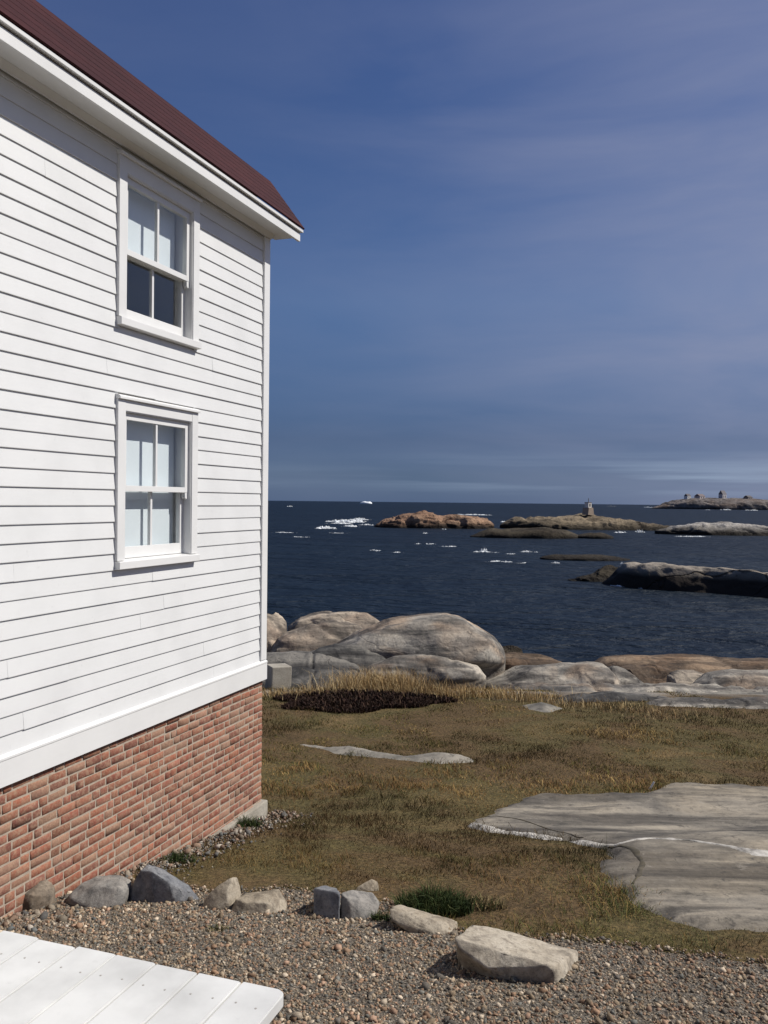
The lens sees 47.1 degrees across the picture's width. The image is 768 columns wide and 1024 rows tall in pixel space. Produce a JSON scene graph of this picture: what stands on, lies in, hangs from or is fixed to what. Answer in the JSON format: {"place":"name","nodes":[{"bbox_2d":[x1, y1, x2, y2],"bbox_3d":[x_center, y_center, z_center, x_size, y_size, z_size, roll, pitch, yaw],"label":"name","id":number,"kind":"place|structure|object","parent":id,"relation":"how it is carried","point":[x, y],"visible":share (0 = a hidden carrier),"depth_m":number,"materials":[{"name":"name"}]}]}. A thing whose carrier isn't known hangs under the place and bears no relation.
{"place":"outdoors","nodes":[
{"label":"outdoors","id":0,"kind":"place"},
{"bbox_2d":[0,809,767,1023],"bbox_3d":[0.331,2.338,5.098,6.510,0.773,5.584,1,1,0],"label":"gravel","id":1,"kind":"structure","parent":0,"point":[41,913],"depth_m":4.21,"materials":[{"name":"grey gravel"}]},
{"bbox_2d":[204,922,228,931],"bbox_3d":[-0.866,2.181,4.601,0.164,0.057,0.098,1,1,0],"label":"grass tuft","id":2,"kind":"object","parent":1,"relation":"on","point":[216,927],"visible":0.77,"depth_m":4.61,"materials":[{"name":"green plant"}]},
{"bbox_2d":[369,906,390,921],"bbox_3d":[-0.009,2.205,4.808,0.162,0.091,0.158,0,1,-34],"label":"grass tuft","id":3,"kind":"object","parent":1,"relation":"on","point":[380,916],"visible":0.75,"depth_m":4.81,"materials":[{"name":"green plant"}]},
{"bbox_2d":[36,0,767,504],"label":"sky","id":4,"kind":"structure","parent":0,"point":[529,262],"materials":[{"name":"blue"}]},
{"bbox_2d":[123,685,767,963],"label":"ground","id":5,"kind":"structure","parent":0,"point":[261,878],"depth_m":8.80,"materials":[{"name":"brown plant"}]},
{"bbox_2d":[23,880,54,909],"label":"border stone","id":6,"kind":"object","parent":5,"relation":"on","point":[40,894],"visible":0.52,"depth_m":4.97,"materials":[{"name":"beige stone"}]},
{"bbox_2d":[65,875,130,907],"bbox_3d":[-1.678,2.304,5.167,0.395,0.316,0.368,1,1,0],"label":"border stone","id":7,"kind":"object","parent":5,"relation":"on","point":[102,891],"visible":0.56,"depth_m":5.04,"materials":[{"name":"grey stone"}]},
{"bbox_2d":[0,931,282,1023],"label":"wooden deck","id":8,"kind":"structure","parent":5,"relation":"on","point":[44,982],"depth_m":2.50,"materials":[{"name":"white paint"}]},
{"bbox_2d":[0,0,304,918],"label":"white house","id":9,"kind":"structure","parent":5,"relation":"on","point":[142,224],"depth_m":5.68,"materials":[{"name":"white painted wood clapboard"},{"name":"brick"},{"name":"concrete"}]},
{"bbox_2d":[114,393,200,569],"bbox_3d":[-1.609,-0.199,6.118,0.177,1.136,0.976,1,1,19],"label":"window","id":10,"kind":"structure","parent":9,"relation":"in","point":[156,505],"depth_m":6.17,"materials":[{"name":"white paint"}]},
{"bbox_2d":[116,149,202,349],"bbox_3d":[-1.592,-1.762,6.100,0.177,1.117,0.980,1,1,19],"label":"window","id":11,"kind":"structure","parent":9,"relation":"in","point":[150,235],"depth_m":6.13,"materials":[{"name":"white paint"}]},
{"bbox_2d":[129,865,198,902],"bbox_3d":[-1.284,2.283,5.258,0.447,0.403,0.370,1,1,0],"label":"border stone","id":12,"kind":"object","parent":5,"relation":"on","point":[154,884],"visible":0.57,"depth_m":5.11,"materials":[{"name":"grey stone"}]},
{"bbox_2d":[157,850,195,863],"bbox_3d":[-1.427,2.388,6.086,0.300,0.099,0.240,1,1,0],"label":"grass tuft","id":13,"kind":"object","parent":5,"relation":"on","point":[176,856],"visible":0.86,"depth_m":6.08,"materials":[{"name":"green plant"}]},
{"bbox_2d":[203,877,240,909],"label":"border stone","id":14,"kind":"object","parent":5,"relation":"on","point":[226,893],"visible":0.47,"depth_m":5.00,"materials":[{"name":"beige stone"}]},
{"bbox_2d":[233,812,266,828],"bbox_3d":[-1.123,2.535,7.209,0.340,0.136,0.289,0,1,-35],"label":"grass tuft","id":15,"kind":"object","parent":5,"relation":"on","point":[254,822],"visible":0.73,"depth_m":7.18,"materials":[{"name":"green plant"}]},
{"bbox_2d":[232,889,286,913],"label":"border stone","id":16,"kind":"object","parent":5,"relation":"on","point":[274,901],"visible":0.6,"depth_m":4.93,"materials":[{"name":"beige stone"}]},
{"bbox_2d":[267,612,286,651],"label":"shore boulder","id":17,"kind":"object","parent":5,"relation":"on","point":[276,625],"visible":0.19,"depth_m":21.71,"materials":[{"name":"stone"}]},
{"bbox_2d":[265,663,291,689],"bbox_3d":[-2.048,3.276,17.042,0.400,0.620,0.400,2,0,-26],"label":"concrete block","id":18,"kind":"object","parent":5,"relation":"on","point":[279,675],"depth_m":16.88,"materials":[{"name":"grey concrete"}]},
{"bbox_2d":[266,650,361,671],"bbox_3d":[-1.806,4.030,19.438,2.763,1.848,1.833,1,1,0],"label":"shore ledge","id":19,"kind":"object","parent":5,"relation":"on","point":[308,659],"visible":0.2,"depth_m":19.23,"materials":[{"name":"grey stone"}]},
{"bbox_2d":[262,667,366,688],"bbox_3d":[-1.490,4.122,18.248,2.594,1.773,1.585,1,1,0],"label":"shore ledge","id":20,"kind":"object","parent":5,"relation":"on","point":[299,673],"visible":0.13,"depth_m":18.00,"materials":[{"name":"grey stone"}]},
{"bbox_2d":[270,620,362,651],"bbox_3d":[-1.482,3.825,21.605,2.758,2.253,2.291,1,1,0],"label":"shore boulder","id":21,"kind":"object","parent":5,"relation":"on","point":[310,637],"visible":0.22,"depth_m":21.25,"materials":[{"name":"stone"}]},
{"bbox_2d":[313,885,339,918],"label":"border stone","id":22,"kind":"object","parent":5,"relation":"on","point":[326,901],"visible":0.66,"depth_m":4.85,"materials":[{"name":"grey stone"}]},
{"bbox_2d":[288,611,379,630],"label":"shore boulder","id":23,"kind":"object","parent":5,"relation":"on","point":[363,619],"visible":0.24,"depth_m":23.72,"materials":[{"name":"stone"}]},
{"bbox_2d":[312,643,384,670],"bbox_3d":[-0.790,3.992,19.751,2.199,2.004,1.625,1,1,0],"label":"shore boulder","id":24,"kind":"object","parent":5,"relation":"on","point":[359,655],"visible":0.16,"depth_m":19.61,"materials":[{"name":"grey stone"}]},
{"bbox_2d":[341,890,379,918],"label":"border stone","id":25,"kind":"object","parent":5,"relation":"on","point":[358,904],"visible":0.54,"depth_m":4.85,"materials":[{"name":"grey stone"}]},
{"bbox_2d":[271,688,458,713],"bbox_3d":[-0.449,3.133,14.673,3.097,0.353,2.195,1,1,21],"label":"heath shrub","id":26,"kind":"object","parent":5,"relation":"on","point":[367,701],"visible":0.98,"depth_m":14.38,"materials":[{"name":"dark reddish-brown shrub foliage"},{"name":"woody twigs"}]},
{"bbox_2d":[356,879,378,890],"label":"border stone","id":27,"kind":"object","parent":5,"relation":"on","point":[371,885],"visible":0.3,"depth_m":5.43,"materials":[{"name":"beige stone"}]},
{"bbox_2d":[302,744,472,763],"bbox_3d":[0.001,2.970,10.757,2.646,0.210,0.765,1,1,19],"label":"rock slab","id":28,"kind":"object","parent":5,"relation":"on","point":[439,756],"visible":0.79,"depth_m":10.53,"materials":[{"name":"stone"}]},
{"bbox_2d":[338,613,505,679],"bbox_3d":[0.743,3.651,20.938,4.239,2.500,2.899,1,1,0],"label":"shore boulder","id":29,"kind":"object","parent":5,"relation":"on","point":[452,637],"visible":0.42,"depth_m":19.97,"materials":[{"name":"grey stone"}]},
{"bbox_2d":[390,905,457,933],"bbox_3d":[0.213,2.241,4.737,0.368,0.270,0.308,1,1,0],"label":"border stone","id":30,"kind":"object","parent":5,"relation":"on","point":[408,919],"visible":0.62,"depth_m":4.65,"materials":[{"name":"beige stone"}]},
{"bbox_2d":[365,654,485,689],"bbox_3d":[0.808,4.107,19.371,2.859,1.893,1.329,1,1,0],"label":"shore boulder","id":31,"kind":"object","parent":5,"relation":"on","point":[457,671],"visible":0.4,"depth_m":18.98,"materials":[{"name":"grey stone"}]},
{"bbox_2d":[387,877,477,917],"bbox_3d":[0.260,2.191,5.022,0.569,0.217,0.430,1,1,15],"label":"grass tuft","id":32,"kind":"object","parent":5,"relation":"on","point":[428,899],"visible":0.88,"depth_m":4.97,"materials":[{"name":"green plant"}]},
{"bbox_2d":[460,890,507,911],"bbox_3d":[0.570,2.240,5.077,0.355,0.137,0.241,1,1,0],"label":"grass tuft","id":33,"kind":"object","parent":5,"relation":"on","point":[479,904],"visible":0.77,"depth_m":5.07,"materials":[{"name":"brown plant"}]},
{"bbox_2d":[503,645,522,652],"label":"shore boulder","id":34,"kind":"object","parent":5,"relation":"on","point":[509,648],"visible":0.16,"depth_m":22.44,"materials":[{"name":"grey stone"}]},
{"bbox_2d":[454,925,577,982],"bbox_3d":[0.637,2.143,4.174,0.621,0.316,0.403,1,1,0],"label":"border stone","id":35,"kind":"object","parent":5,"relation":"on","point":[492,952],"visible":0.68,"depth_m":4.06,"materials":[{"name":"beige stone"}]},
{"bbox_2d":[505,652,560,669],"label":"shore boulder","id":36,"kind":"object","parent":5,"relation":"on","point":[513,659],"visible":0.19,"depth_m":21.29,"materials":[{"name":"stone"}]},
{"bbox_2d":[523,702,561,712],"bbox_3d":[2.611,3.212,14.427,0.859,0.166,0.984,0,1,-27],"label":"rock slab","id":37,"kind":"object","parent":5,"relation":"on","point":[543,707],"visible":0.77,"depth_m":14.31,"materials":[{"name":"stone"}]},
{"bbox_2d":[486,661,620,688],"bbox_3d":[3.815,4.445,20.390,3.315,1.952,2.037,1,1,0],"label":"shore ledge","id":38,"kind":"object","parent":5,"relation":"on","point":[593,674],"visible":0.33,"depth_m":19.74,"materials":[{"name":"grey stone"}]},
{"bbox_2d":[557,691,668,702],"bbox_3d":[4.090,3.968,15.355,2.478,1.616,1.095,1,1,0],"label":"shore ledge","id":39,"kind":"object","parent":5,"relation":"on","point":[611,696],"visible":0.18,"depth_m":15.30,"materials":[{"name":"grey stone"}]},
{"bbox_2d":[468,782,767,931],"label":"rock slab","id":40,"kind":"object","parent":5,"relation":"on","point":[695,855],"visible":0.94,"depth_m":6.67,"materials":[{"name":"stone"}]},
{"bbox_2d":[608,666,642,684],"bbox_3d":[5.631,4.523,20.588,0.918,1.896,1.408,1,1,0],"label":"shore ledge","id":41,"kind":"object","parent":5,"relation":"on","point":[624,676],"visible":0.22,"depth_m":20.29,"materials":[{"name":"grey stone"}]},
{"bbox_2d":[505,682,767,692],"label":"shore ledge","id":42,"kind":"object","parent":5,"relation":"on","point":[661,687],"visible":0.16,"depth_m":18.19,"materials":[{"name":"grey stone"}]},
{"bbox_2d":[621,664,672,683],"bbox_3d":[6.707,4.769,22.145,1.613,1.860,1.520,1,1,0],"label":"shore ledge","id":43,"kind":"object","parent":5,"relation":"on","point":[650,673],"visible":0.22,"depth_m":21.86,"materials":[{"name":"stone"}]},
{"bbox_2d":[594,654,767,673],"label":"shore ledge","id":44,"kind":"object","parent":5,"relation":"on","point":[703,664],"visible":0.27,"depth_m":25.07,"materials":[{"name":"stone"}]},
{"bbox_2d":[666,670,702,684],"bbox_3d":[7.149,4.601,20.657,0.989,1.740,1.051,1,1,0],"label":"shore ledge","id":45,"kind":"object","parent":5,"relation":"on","point":[690,677],"visible":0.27,"depth_m":20.52,"materials":[{"name":"stone"}]},
{"bbox_2d":[647,696,767,708],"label":"shore ledge","id":46,"kind":"object","parent":5,"relation":"on","point":[758,702],"visible":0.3,"depth_m":14.62,"materials":[{"name":"grey stone"}]},
{"bbox_2d":[694,669,767,688],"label":"shore ledge","id":47,"kind":"object","parent":5,"relation":"on","point":[749,679],"visible":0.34,"depth_m":19.80,"materials":[{"name":"grey stone"}]},
{"bbox_2d":[699,691,767,694],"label":"shore ledge","id":48,"kind":"object","parent":5,"relation":"on","point":[732,692],"visible":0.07,"depth_m":16.84,"materials":[{"name":"stone"}]},
{"bbox_2d":[262,664,745,725],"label":"dry grass","id":49,"kind":"structure","parent":0,"point":[392,682],"depth_m":15.38,"materials":[{"name":"beige plant"}]},
{"bbox_2d":[267,501,767,662],"bbox_3d":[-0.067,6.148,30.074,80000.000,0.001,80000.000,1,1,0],"label":"sea","id":50,"kind":"structure","parent":0,"point":[534,604],"depth_m":76.19,"materials":[{"name":"liquid"}]},
{"bbox_2d":[374,510,493,528],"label":"rocky islet","id":51,"kind":"object","parent":50,"relation":"in","point":[423,519],"visible":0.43,"depth_m":219.93,"materials":[{"name":"pink stone"}]},
{"bbox_2d":[279,506,729,588],"bbox_3d":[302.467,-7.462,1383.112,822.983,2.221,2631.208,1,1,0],"label":"surf foam","id":52,"kind":"object","parent":50,"relation":"on","point":[351,521],"visible":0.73,"depth_m":212.75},
{"bbox_2d":[470,527,577,538],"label":"sea reef","id":53,"kind":"object","parent":50,"relation":"in","point":[539,533],"visible":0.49,"depth_m":163.19},
{"bbox_2d":[500,513,668,530],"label":"rocky islet","id":54,"kind":"object","parent":50,"relation":"in","point":[579,521],"visible":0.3,"depth_m":222.62,"materials":[{"name":"grey stone"}]},
{"bbox_2d":[582,498,593,514],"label":"beacon","id":55,"kind":"object","parent":54,"relation":"on","point":[588,509],"visible":1,"depth_m":227.59,"materials":[{"name":"paint"}]},
{"bbox_2d":[540,554,629,560],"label":"sea reef","id":56,"kind":"object","parent":50,"relation":"in","point":[587,557],"visible":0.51,"depth_m":101.30},
{"bbox_2d":[568,565,617,581],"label":"rocky islet","id":57,"kind":"object","parent":50,"relation":"in","point":[603,573],"visible":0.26,"depth_m":74.24,"materials":[{"name":"grey stone"}]},
{"bbox_2d":[578,533,613,538],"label":"sea reef","id":58,"kind":"object","parent":50,"relation":"in","point":[594,536],"visible":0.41,"depth_m":164.88},
{"bbox_2d":[601,562,767,597],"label":"rocky islet","id":59,"kind":"object","parent":50,"relation":"in","point":[673,577],"visible":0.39,"depth_m":66.31,"materials":[{"name":"stone"}]},
{"bbox_2d":[651,498,767,509],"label":"island","id":60,"kind":"structure","parent":50,"relation":"in","point":[728,503],"depth_m":1382.34,"materials":[{"name":"grey stone"}]},
{"bbox_2d":[684,494,690,498],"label":"island house","id":61,"kind":"structure","parent":60,"relation":"on","point":[687,496],"depth_m":1418.24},
{"bbox_2d":[694,494,704,498],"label":"island house","id":62,"kind":"structure","parent":60,"relation":"on","point":[701,496],"depth_m":1416.40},
{"bbox_2d":[718,490,726,498],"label":"island house","id":63,"kind":"structure","parent":60,"relation":"on","point":[722,494],"depth_m":1417.85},
{"bbox_2d":[743,495,752,498],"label":"island house","id":64,"kind":"structure","parent":60,"relation":"on","point":[747,497],"depth_m":1417.84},
{"bbox_2d":[655,521,767,535],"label":"rocky islet","id":65,"kind":"object","parent":50,"relation":"in","point":[721,528],"visible":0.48,"depth_m":192.09,"materials":[{"name":"grey stone"}]}
]}

